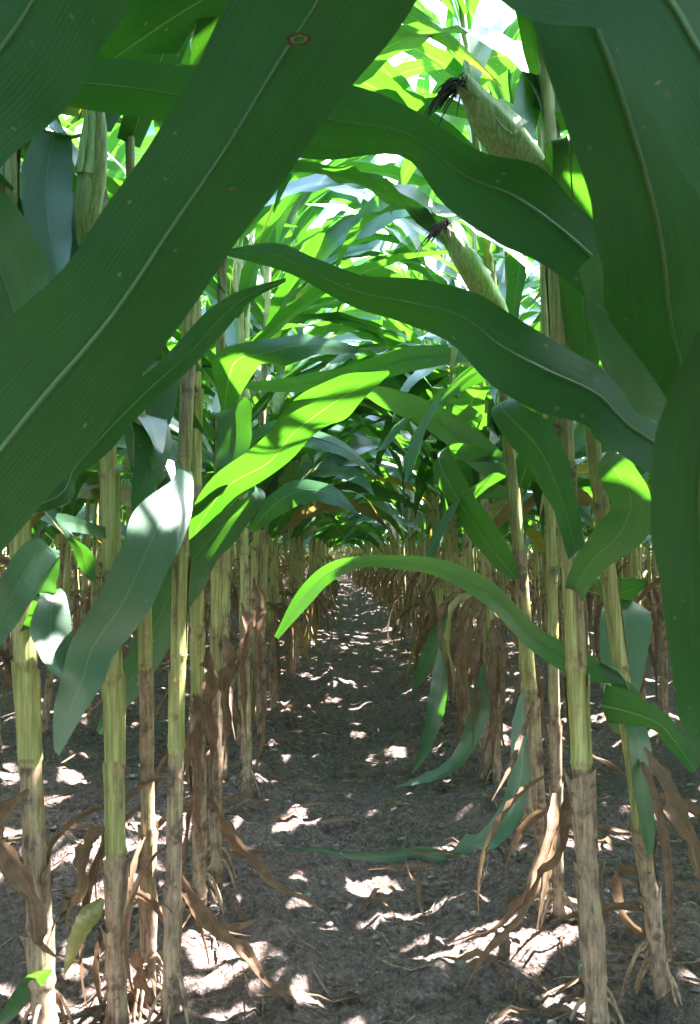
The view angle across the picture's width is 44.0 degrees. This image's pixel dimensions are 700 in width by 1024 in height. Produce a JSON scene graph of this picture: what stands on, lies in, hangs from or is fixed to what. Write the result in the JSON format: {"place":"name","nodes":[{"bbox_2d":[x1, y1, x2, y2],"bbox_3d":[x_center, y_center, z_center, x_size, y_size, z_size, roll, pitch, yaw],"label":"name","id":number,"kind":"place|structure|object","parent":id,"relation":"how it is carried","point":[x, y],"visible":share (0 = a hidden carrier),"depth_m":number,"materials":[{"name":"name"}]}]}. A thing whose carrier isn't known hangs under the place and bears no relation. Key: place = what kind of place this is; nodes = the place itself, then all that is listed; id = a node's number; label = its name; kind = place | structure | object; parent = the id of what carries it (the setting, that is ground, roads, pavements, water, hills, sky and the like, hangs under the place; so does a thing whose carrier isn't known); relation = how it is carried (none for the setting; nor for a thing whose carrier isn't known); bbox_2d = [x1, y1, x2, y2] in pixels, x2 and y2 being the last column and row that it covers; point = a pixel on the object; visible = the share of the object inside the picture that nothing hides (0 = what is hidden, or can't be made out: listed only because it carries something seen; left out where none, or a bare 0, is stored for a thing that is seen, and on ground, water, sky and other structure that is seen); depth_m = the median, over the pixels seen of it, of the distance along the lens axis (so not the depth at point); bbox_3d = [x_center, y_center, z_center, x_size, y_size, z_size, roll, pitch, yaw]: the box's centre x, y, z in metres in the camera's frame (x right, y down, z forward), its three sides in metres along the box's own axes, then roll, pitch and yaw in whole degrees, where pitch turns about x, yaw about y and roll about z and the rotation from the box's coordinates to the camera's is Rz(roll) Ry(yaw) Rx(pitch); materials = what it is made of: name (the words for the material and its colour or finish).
{"place":"outdoors","nodes":[
{"label":"outdoors","id":0,"kind":"place"},
{"bbox_2d":[5,0,562,549],"label":"sky","id":1,"kind":"structure","parent":0,"point":[436,6],"materials":[{"name":"white"}]},
{"bbox_2d":[0,553,699,1023],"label":"ground","id":2,"kind":"structure","parent":0,"point":[216,991],"depth_m":1.85,"materials":[{"name":"soil"}]},
{"bbox_2d":[0,649,12,751],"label":"corn plant","id":3,"kind":"object","parent":2,"relation":"on","point":[4,655],"visible":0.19,"depth_m":2.95,"materials":[{"name":"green plant"}]},
{"bbox_2d":[0,126,178,687],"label":"corn plant","id":4,"kind":"object","parent":2,"relation":"on","point":[95,466],"visible":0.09,"depth_m":2.42,"materials":[{"name":"green plant"}]},
{"bbox_2d":[20,109,162,1023],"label":"corn plant","id":5,"kind":"object","parent":2,"relation":"on","point":[60,216],"visible":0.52,"depth_m":1.22,"materials":[{"name":"green plant"}]},
{"bbox_2d":[20,25,194,1021],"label":"corn plant","id":6,"kind":"object","parent":2,"relation":"on","point":[152,442],"visible":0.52,"depth_m":1.30,"materials":[{"name":"green plant"}]},
{"bbox_2d":[1,116,229,667],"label":"corn plant","id":7,"kind":"object","parent":2,"relation":"on","point":[125,498],"visible":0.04,"depth_m":2.88,"materials":[{"name":"green plant"}]},
{"bbox_2d":[33,159,202,515],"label":"corn plant","id":8,"kind":"object","parent":2,"relation":"on","point":[85,493],"depth_m":2.77,"materials":[{"name":"green plant"}]},
{"bbox_2d":[33,340,213,658],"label":"corn plant","id":9,"kind":"object","parent":2,"relation":"on","point":[124,464],"visible":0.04,"depth_m":4.34,"materials":[{"name":"green plant"}]},
{"bbox_2d":[61,115,214,717],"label":"corn plant","id":10,"kind":"object","parent":2,"relation":"on","point":[84,513],"visible":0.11,"depth_m":3.51,"materials":[{"name":"green plant"}]},
{"bbox_2d":[0,189,285,512],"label":"corn plant","id":11,"kind":"object","parent":2,"relation":"on","point":[24,279],"visible":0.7,"depth_m":0.96,"materials":[{"name":"green plant"}]},
{"bbox_2d":[0,115,296,731],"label":"corn plant","id":12,"kind":"object","parent":2,"relation":"on","point":[113,142],"visible":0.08,"depth_m":3.13,"materials":[{"name":"green plant"}]},
{"bbox_2d":[6,141,291,697],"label":"corn plant","id":13,"kind":"object","parent":2,"relation":"on","point":[138,157],"visible":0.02,"depth_m":3.98,"materials":[{"name":"green plant"}]},
{"bbox_2d":[55,115,258,702],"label":"corn plant","id":14,"kind":"object","parent":2,"relation":"on","point":[254,399],"visible":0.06,"depth_m":3.72,"materials":[{"name":"green plant"}]},
{"bbox_2d":[41,129,277,696],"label":"corn plant","id":15,"kind":"object","parent":2,"relation":"on","point":[52,513],"visible":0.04,"depth_m":3.35,"materials":[{"name":"green plant"}]},
{"bbox_2d":[53,16,296,1023],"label":"corn plant","id":16,"kind":"object","parent":2,"relation":"on","point":[154,547],"visible":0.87,"depth_m":1.21,"materials":[{"name":"green plant"}]},
{"bbox_2d":[0,0,416,552],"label":"corn plant","id":17,"kind":"object","parent":2,"relation":"on","point":[87,332],"visible":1,"depth_m":0.52,"materials":[{"name":"green plant"}]},
{"bbox_2d":[164,247,329,673],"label":"corn plant","id":18,"kind":"object","parent":2,"relation":"on","point":[301,461],"visible":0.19,"depth_m":4.75,"materials":[{"name":"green plant"}]},
{"bbox_2d":[0,0,501,1023],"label":"corn plant","id":19,"kind":"object","parent":2,"relation":"on","point":[34,614],"visible":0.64,"depth_m":1.16,"materials":[{"name":"green plant"}]},
{"bbox_2d":[168,344,340,654],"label":"corn plant","id":20,"kind":"object","parent":2,"relation":"on","point":[285,535],"visible":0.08,"depth_m":5.09,"materials":[{"name":"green plant"}]},
{"bbox_2d":[99,155,423,746],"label":"corn plant","id":21,"kind":"object","parent":2,"relation":"on","point":[380,491],"visible":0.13,"depth_m":3.02,"materials":[{"name":"green plant"}]},
{"bbox_2d":[71,59,470,802],"bbox_3d":[-0.237,-0.469,2.415,1.367,2.542,0.926,-1,-3,19],"label":"corn plant","id":22,"kind":"object","parent":2,"relation":"on","point":[283,499],"visible":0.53,"depth_m":2.29,"materials":[{"name":"green plant"}]},
{"bbox_2d":[122,191,428,721],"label":"corn plant","id":23,"kind":"object","parent":2,"relation":"on","point":[308,217],"visible":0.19,"depth_m":3.41,"materials":[{"name":"green plant"}]},
{"bbox_2d":[20,25,536,918],"bbox_3d":[-0.244,-0.545,1.634,1.626,2.594,0.954,0,-2,0],"label":"corn plant","id":24,"kind":"object","parent":2,"relation":"on","point":[228,435],"visible":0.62,"depth_m":1.58,"materials":[{"name":"green plant"}]},
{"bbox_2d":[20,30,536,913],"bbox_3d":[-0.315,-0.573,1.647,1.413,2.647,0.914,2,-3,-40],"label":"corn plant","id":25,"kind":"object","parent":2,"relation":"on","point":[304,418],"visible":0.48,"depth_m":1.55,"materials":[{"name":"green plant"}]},
{"bbox_2d":[175,214,401,674],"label":"corn plant","id":26,"kind":"object","parent":2,"relation":"on","point":[296,531],"visible":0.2,"depth_m":4.50,"materials":[{"name":"green plant"}]},
{"bbox_2d":[213,328,375,652],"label":"corn plant","id":27,"kind":"object","parent":2,"relation":"on","point":[308,538],"visible":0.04,"depth_m":5.49,"materials":[{"name":"green plant"}]},
{"bbox_2d":[66,117,538,780],"bbox_3d":[-0.203,-0.421,2.653,1.666,2.466,0.969,-1,-3,20],"label":"corn plant","id":28,"kind":"object","parent":2,"relation":"on","point":[272,327],"visible":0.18,"depth_m":2.54,"materials":[{"name":"green plant"}]},
{"bbox_2d":[211,303,393,641],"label":"corn plant","id":29,"kind":"object","parent":2,"relation":"on","point":[369,499],"visible":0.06,"depth_m":5.79,"materials":[{"name":"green plant"}]},
{"bbox_2d":[172,160,433,709],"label":"corn plant","id":30,"kind":"object","parent":2,"relation":"on","point":[346,263],"visible":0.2,"depth_m":3.53,"materials":[{"name":"green plant"}]},
{"bbox_2d":[202,256,404,665],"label":"corn plant","id":31,"kind":"object","parent":2,"relation":"on","point":[391,520],"visible":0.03,"depth_m":4.93,"materials":[{"name":"green plant"}]},
{"bbox_2d":[203,268,404,643],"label":"corn plant","id":32,"kind":"object","parent":2,"relation":"on","point":[297,518],"visible":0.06,"depth_m":4.22,"materials":[{"name":"green plant"}]},
{"bbox_2d":[145,77,465,733],"bbox_3d":[-0.311,-0.588,3.081,1.477,2.792,0.720,1,-2,-12],"label":"corn plant","id":33,"kind":"object","parent":2,"relation":"on","point":[257,308],"visible":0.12,"depth_m":3.05,"materials":[{"name":"green plant"}]},
{"bbox_2d":[202,219,409,673],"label":"corn plant","id":34,"kind":"object","parent":2,"relation":"on","point":[305,466],"visible":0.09,"depth_m":4.68,"materials":[{"name":"green plant"}]},
{"bbox_2d":[185,175,434,718],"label":"corn plant","id":35,"kind":"object","parent":2,"relation":"on","point":[349,473],"visible":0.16,"depth_m":3.18,"materials":[{"name":"green plant"}]},
{"bbox_2d":[252,271,377,701],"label":"corn plant","id":36,"kind":"object","parent":2,"relation":"on","point":[277,590],"visible":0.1,"depth_m":3.92,"materials":[{"name":"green plant"}]},
{"bbox_2d":[237,197,397,690],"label":"corn plant","id":37,"kind":"object","parent":2,"relation":"on","point":[346,337],"visible":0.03,"depth_m":3.87,"materials":[{"name":"green plant"}]},
{"bbox_2d":[187,185,448,759],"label":"corn plant","id":38,"kind":"object","parent":2,"relation":"on","point":[324,244],"visible":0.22,"depth_m":2.65,"materials":[{"name":"green plant"}]},
{"bbox_2d":[252,189,403,701],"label":"corn plant","id":39,"kind":"object","parent":2,"relation":"on","point":[316,331],"visible":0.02,"depth_m":3.52,"materials":[{"name":"green plant"}]},
{"bbox_2d":[0,107,659,670],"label":"corn field","id":40,"kind":"structure","parent":2,"relation":"on","point":[650,573],"depth_m":8.07,"materials":[{"name":"green plant"}]},
{"bbox_2d":[67,58,597,296],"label":"corn plant","id":41,"kind":"object","parent":2,"relation":"on","point":[532,211],"visible":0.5,"depth_m":0.87,"materials":[{"name":"green plant"}]},
{"bbox_2d":[309,320,362,631],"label":"corn plant","id":42,"kind":"object","parent":2,"relation":"on","point":[339,519],"visible":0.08,"depth_m":6.10,"materials":[{"name":"green plant"}]},
{"bbox_2d":[281,306,395,649],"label":"corn plant","id":43,"kind":"object","parent":2,"relation":"on","point":[326,310],"visible":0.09,"depth_m":5.59,"materials":[{"name":"green plant"}]},
{"bbox_2d":[305,513,382,607],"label":"corn plant","id":44,"kind":"object","parent":2,"relation":"on","point":[356,534],"visible":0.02,"depth_m":7.82,"materials":[{"name":"green plant"}]},
{"bbox_2d":[292,329,402,643],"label":"corn plant","id":45,"kind":"object","parent":2,"relation":"on","point":[316,607],"visible":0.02,"depth_m":6.02,"materials":[{"name":"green plant"}]},
{"bbox_2d":[329,538,366,553],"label":"corn plant","id":46,"kind":"object","parent":2,"relation":"on","point":[351,541],"visible":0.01,"depth_m":11.47,"materials":[{"name":"green plant"}]},
{"bbox_2d":[311,519,386,636],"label":"corn plant","id":47,"kind":"object","parent":2,"relation":"on","point":[363,526],"visible":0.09,"depth_m":6.52,"materials":[{"name":"green plant"}]},
{"bbox_2d":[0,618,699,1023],"bbox_3d":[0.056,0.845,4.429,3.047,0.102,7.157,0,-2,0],"label":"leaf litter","id":48,"kind":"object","parent":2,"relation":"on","point":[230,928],"visible":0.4,"depth_m":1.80,"materials":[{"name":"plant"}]},
{"bbox_2d":[6,638,699,1023],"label":"soil clods","id":49,"kind":"object","parent":2,"relation":"on","point":[350,938],"visible":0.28,"depth_m":1.70,"materials":[{"name":"brown soil"}]},
{"bbox_2d":[302,308,407,655],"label":"corn plant","id":50,"kind":"object","parent":2,"relation":"on","point":[321,310],"visible":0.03,"depth_m":5.31,"materials":[{"name":"green plant"}]},
{"bbox_2d":[304,87,439,674],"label":"corn plant","id":51,"kind":"object","parent":2,"relation":"on","point":[430,615],"visible":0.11,"depth_m":4.43,"materials":[{"name":"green plant"}]},
{"bbox_2d":[332,509,419,635],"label":"corn plant","id":52,"kind":"object","parent":2,"relation":"on","point":[406,548],"visible":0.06,"depth_m":6.67,"materials":[{"name":"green plant"}]},
{"bbox_2d":[342,502,411,615],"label":"corn plant","id":53,"kind":"object","parent":2,"relation":"on","point":[383,529],"visible":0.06,"depth_m":8.46,"materials":[{"name":"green plant"}]},
{"bbox_2d":[331,440,425,647],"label":"corn plant","id":54,"kind":"object","parent":2,"relation":"on","point":[405,511],"visible":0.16,"depth_m":5.62,"materials":[{"name":"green plant"}]},
{"bbox_2d":[343,306,417,641],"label":"corn plant","id":55,"kind":"object","parent":2,"relation":"on","point":[384,507],"visible":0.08,"depth_m":6.14,"materials":[{"name":"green plant"}]},
{"bbox_2d":[271,39,491,700],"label":"corn plant","id":56,"kind":"object","parent":2,"relation":"on","point":[360,445],"visible":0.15,"depth_m":3.64,"materials":[{"name":"green plant"}]},
{"bbox_2d":[343,485,419,633],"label":"corn plant","id":57,"kind":"object","parent":2,"relation":"on","point":[402,527],"visible":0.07,"depth_m":6.29,"materials":[{"name":"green plant"}]},
{"bbox_2d":[365,521,398,619],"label":"corn plant","id":58,"kind":"object","parent":2,"relation":"on","point":[393,547],"visible":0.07,"depth_m":8.03,"materials":[{"name":"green plant"}]},
{"bbox_2d":[328,265,453,601],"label":"corn plant","id":59,"kind":"object","parent":2,"relation":"on","point":[404,267],"visible":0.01,"depth_m":5.15,"materials":[{"name":"green plant"}]},
{"bbox_2d":[342,266,441,650],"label":"corn plant","id":60,"kind":"object","parent":2,"relation":"on","point":[406,522],"visible":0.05,"depth_m":5.54,"materials":[{"name":"green plant"}]},
{"bbox_2d":[327,265,458,596],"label":"corn plant","id":61,"kind":"object","parent":2,"relation":"on","point":[394,472],"visible":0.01,"depth_m":4.64,"materials":[{"name":"green plant"}]},
{"bbox_2d":[389,485,417,622],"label":"corn plant","id":62,"kind":"object","parent":2,"relation":"on","point":[396,535],"visible":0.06,"depth_m":7.25,"materials":[{"name":"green plant"}]},
{"bbox_2d":[383,490,424,640],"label":"corn plant","id":63,"kind":"object","parent":2,"relation":"on","point":[404,533],"visible":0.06,"depth_m":6.49,"materials":[{"name":"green plant"}]},
{"bbox_2d":[306,8,503,726],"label":"corn plant","id":64,"kind":"object","parent":2,"relation":"on","point":[425,473],"visible":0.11,"depth_m":3.23,"materials":[{"name":"green plant"}]},
{"bbox_2d":[244,0,568,787],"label":"corn plant","id":65,"kind":"object","parent":2,"relation":"on","point":[486,700],"visible":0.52,"depth_m":2.44,"materials":[{"name":"green plant"}]},
{"bbox_2d":[189,0,625,1011],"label":"corn plant","id":66,"kind":"object","parent":2,"relation":"on","point":[471,446],"visible":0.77,"depth_m":1.73,"materials":[{"name":"green plant"}]},
{"bbox_2d":[392,451,425,647],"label":"corn plant","id":67,"kind":"object","parent":2,"relation":"on","point":[420,554],"visible":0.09,"depth_m":5.94,"materials":[{"name":"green plant"}]},
{"bbox_2d":[351,233,476,648],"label":"corn plant","id":68,"kind":"object","parent":2,"relation":"on","point":[404,274],"visible":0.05,"depth_m":4.73,"materials":[{"name":"green plant"}]},
{"bbox_2d":[230,0,603,862],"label":"corn plant","id":69,"kind":"object","parent":2,"relation":"on","point":[510,272],"visible":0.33,"depth_m":1.93,"materials":[{"name":"green plant"}]},
{"bbox_2d":[305,184,539,688],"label":"corn plant","id":70,"kind":"object","parent":2,"relation":"on","point":[525,303],"visible":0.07,"depth_m":4.08,"materials":[{"name":"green plant"}]},
{"bbox_2d":[339,256,510,640],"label":"corn plant","id":71,"kind":"object","parent":2,"relation":"on","point":[503,527],"visible":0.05,"depth_m":5.02,"materials":[{"name":"green plant"}]},
{"bbox_2d":[288,198,585,707],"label":"corn plant","id":72,"kind":"object","parent":2,"relation":"on","point":[388,339],"visible":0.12,"depth_m":3.47,"materials":[{"name":"green plant"}]},
{"bbox_2d":[319,164,556,623],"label":"corn plant","id":73,"kind":"object","parent":2,"relation":"on","point":[357,313],"visible":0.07,"depth_m":4.30,"materials":[{"name":"green plant"}]},
{"bbox_2d":[366,343,511,645],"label":"corn plant","id":74,"kind":"object","parent":2,"relation":"on","point":[423,537],"visible":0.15,"depth_m":5.30,"materials":[{"name":"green plant"}]},
{"bbox_2d":[227,243,666,474],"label":"corn plant","id":75,"kind":"object","parent":2,"relation":"on","point":[618,402],"visible":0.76,"depth_m":0.84,"materials":[{"name":"green plant"}]},
{"bbox_2d":[328,254,579,678],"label":"corn plant","id":76,"kind":"object","parent":2,"relation":"on","point":[385,324],"visible":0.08,"depth_m":4.00,"materials":[{"name":"green plant"}]},
{"bbox_2d":[323,82,594,707],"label":"corn plant","id":77,"kind":"object","parent":2,"relation":"on","point":[398,160],"visible":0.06,"depth_m":3.36,"materials":[{"name":"green plant"}]},
{"bbox_2d":[306,90,614,724],"bbox_3d":[0.532,-0.558,3.367,1.510,2.756,0.943,0,-2,9],"label":"corn plant","id":78,"kind":"object","parent":2,"relation":"on","point":[343,360],"visible":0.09,"depth_m":3.27,"materials":[{"name":"green plant"}]},
{"bbox_2d":[295,15,650,776],"bbox_3d":[0.422,-0.517,2.711,1.387,2.678,0.881,1,-3,-28],"label":"corn plant","id":79,"kind":"object","parent":2,"relation":"on","point":[473,397],"visible":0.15,"depth_m":2.64,"materials":[{"name":"green plant"}]},
{"bbox_2d":[258,34,699,937],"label":"corn plant","id":80,"kind":"object","parent":2,"relation":"on","point":[638,622],"visible":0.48,"depth_m":1.57,"materials":[{"name":"green plant"}]},
{"bbox_2d":[272,11,699,1013],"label":"corn plant","id":81,"kind":"object","parent":2,"relation":"on","point":[628,709],"visible":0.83,"depth_m":1.27,"materials":[{"name":"green plant"}]},
{"bbox_2d":[476,295,545,631],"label":"corn plant","id":82,"kind":"object","parent":2,"relation":"on","point":[507,524],"visible":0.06,"depth_m":5.68,"materials":[{"name":"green plant"}]},
{"bbox_2d":[374,11,648,747],"bbox_3d":[0.443,-0.543,2.784,0.736,2.689,1.510,0,-2,-5],"label":"corn plant","id":83,"kind":"object","parent":2,"relation":"on","point":[416,383],"visible":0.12,"depth_m":2.73,"materials":[{"name":"green plant"}]},
{"bbox_2d":[504,295,530,631],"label":"corn plant","id":84,"kind":"object","parent":2,"relation":"on","point":[512,586],"visible":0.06,"depth_m":6.57,"materials":[{"name":"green plant"}]},
{"bbox_2d":[457,456,591,633],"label":"corn plant","id":85,"kind":"object","parent":2,"relation":"on","point":[588,599],"depth_m":4.85,"materials":[{"name":"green plant"}]},
{"bbox_2d":[526,516,547,632],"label":"corn plant","id":86,"kind":"object","parent":2,"relation":"on","point":[533,585],"visible":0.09,"depth_m":5.84,"materials":[{"name":"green plant"}]},
{"bbox_2d":[459,292,618,653],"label":"corn plant","id":87,"kind":"object","parent":2,"relation":"on","point":[586,476],"visible":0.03,"depth_m":4.37,"materials":[{"name":"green plant"}]},
{"bbox_2d":[519,277,563,641],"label":"corn plant","id":88,"kind":"object","parent":2,"relation":"on","point":[560,617],"visible":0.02,"depth_m":4.97,"materials":[{"name":"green plant"}]},
{"bbox_2d":[471,265,617,688],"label":"corn plant","id":89,"kind":"object","parent":2,"relation":"on","point":[596,599],"visible":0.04,"depth_m":4.16,"materials":[{"name":"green plant"}]},
{"bbox_2d":[503,422,590,629],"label":"corn plant","id":90,"kind":"object","parent":2,"relation":"on","point":[536,539],"visible":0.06,"depth_m":5.30,"materials":[{"name":"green plant"}]},
{"bbox_2d":[501,313,593,633],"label":"corn plant","id":91,"kind":"object","parent":2,"relation":"on","point":[584,525],"visible":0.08,"depth_m":5.55,"materials":[{"name":"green plant"}]},
{"bbox_2d":[424,44,672,1023],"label":"corn plant","id":92,"kind":"object","parent":2,"relation":"on","point":[543,447],"visible":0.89,"depth_m":1.20,"materials":[{"name":"green plant"}]},
{"bbox_2d":[452,257,657,700],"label":"corn plant","id":93,"kind":"object","parent":2,"relation":"on","point":[579,479],"visible":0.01,"depth_m":3.85,"materials":[{"name":"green plant"}]},
{"bbox_2d":[472,260,658,673],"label":"corn plant","id":94,"kind":"object","parent":2,"relation":"on","point":[535,263],"visible":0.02,"depth_m":3.69,"materials":[{"name":"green plant"}]},
{"bbox_2d":[494,300,650,515],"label":"corn plant","id":95,"kind":"object","parent":2,"relation":"on","point":[639,469],"visible":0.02,"depth_m":2.99,"materials":[{"name":"green plant"}]},
{"bbox_2d":[519,313,650,657],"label":"corn plant","id":96,"kind":"object","parent":2,"relation":"on","point":[597,613],"visible":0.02,"depth_m":3.93,"materials":[{"name":"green plant"}]},
{"bbox_2d":[521,287,649,700],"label":"corn plant","id":97,"kind":"object","parent":2,"relation":"on","point":[634,557],"visible":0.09,"depth_m":3.50,"materials":[{"name":"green plant"}]},
{"bbox_2d":[533,312,651,522],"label":"corn plant","id":98,"kind":"object","parent":2,"relation":"on","point":[579,440],"visible":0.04,"depth_m":2.23,"materials":[{"name":"green plant"}]},
{"bbox_2d":[528,291,659,603],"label":"corn plant","id":99,"kind":"object","parent":2,"relation":"on","point":[651,585],"visible":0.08,"depth_m":2.86,"materials":[{"name":"green plant"}]},
{"bbox_2d":[500,0,699,764],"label":"corn plant","id":100,"kind":"object","parent":2,"relation":"on","point":[624,76],"visible":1,"depth_m":0.42,"materials":[{"name":"green plant"}]},
{"bbox_2d":[531,130,668,715],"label":"corn plant","id":101,"kind":"object","parent":2,"relation":"on","point":[664,699],"visible":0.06,"depth_m":3.29,"materials":[{"name":"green plant"}]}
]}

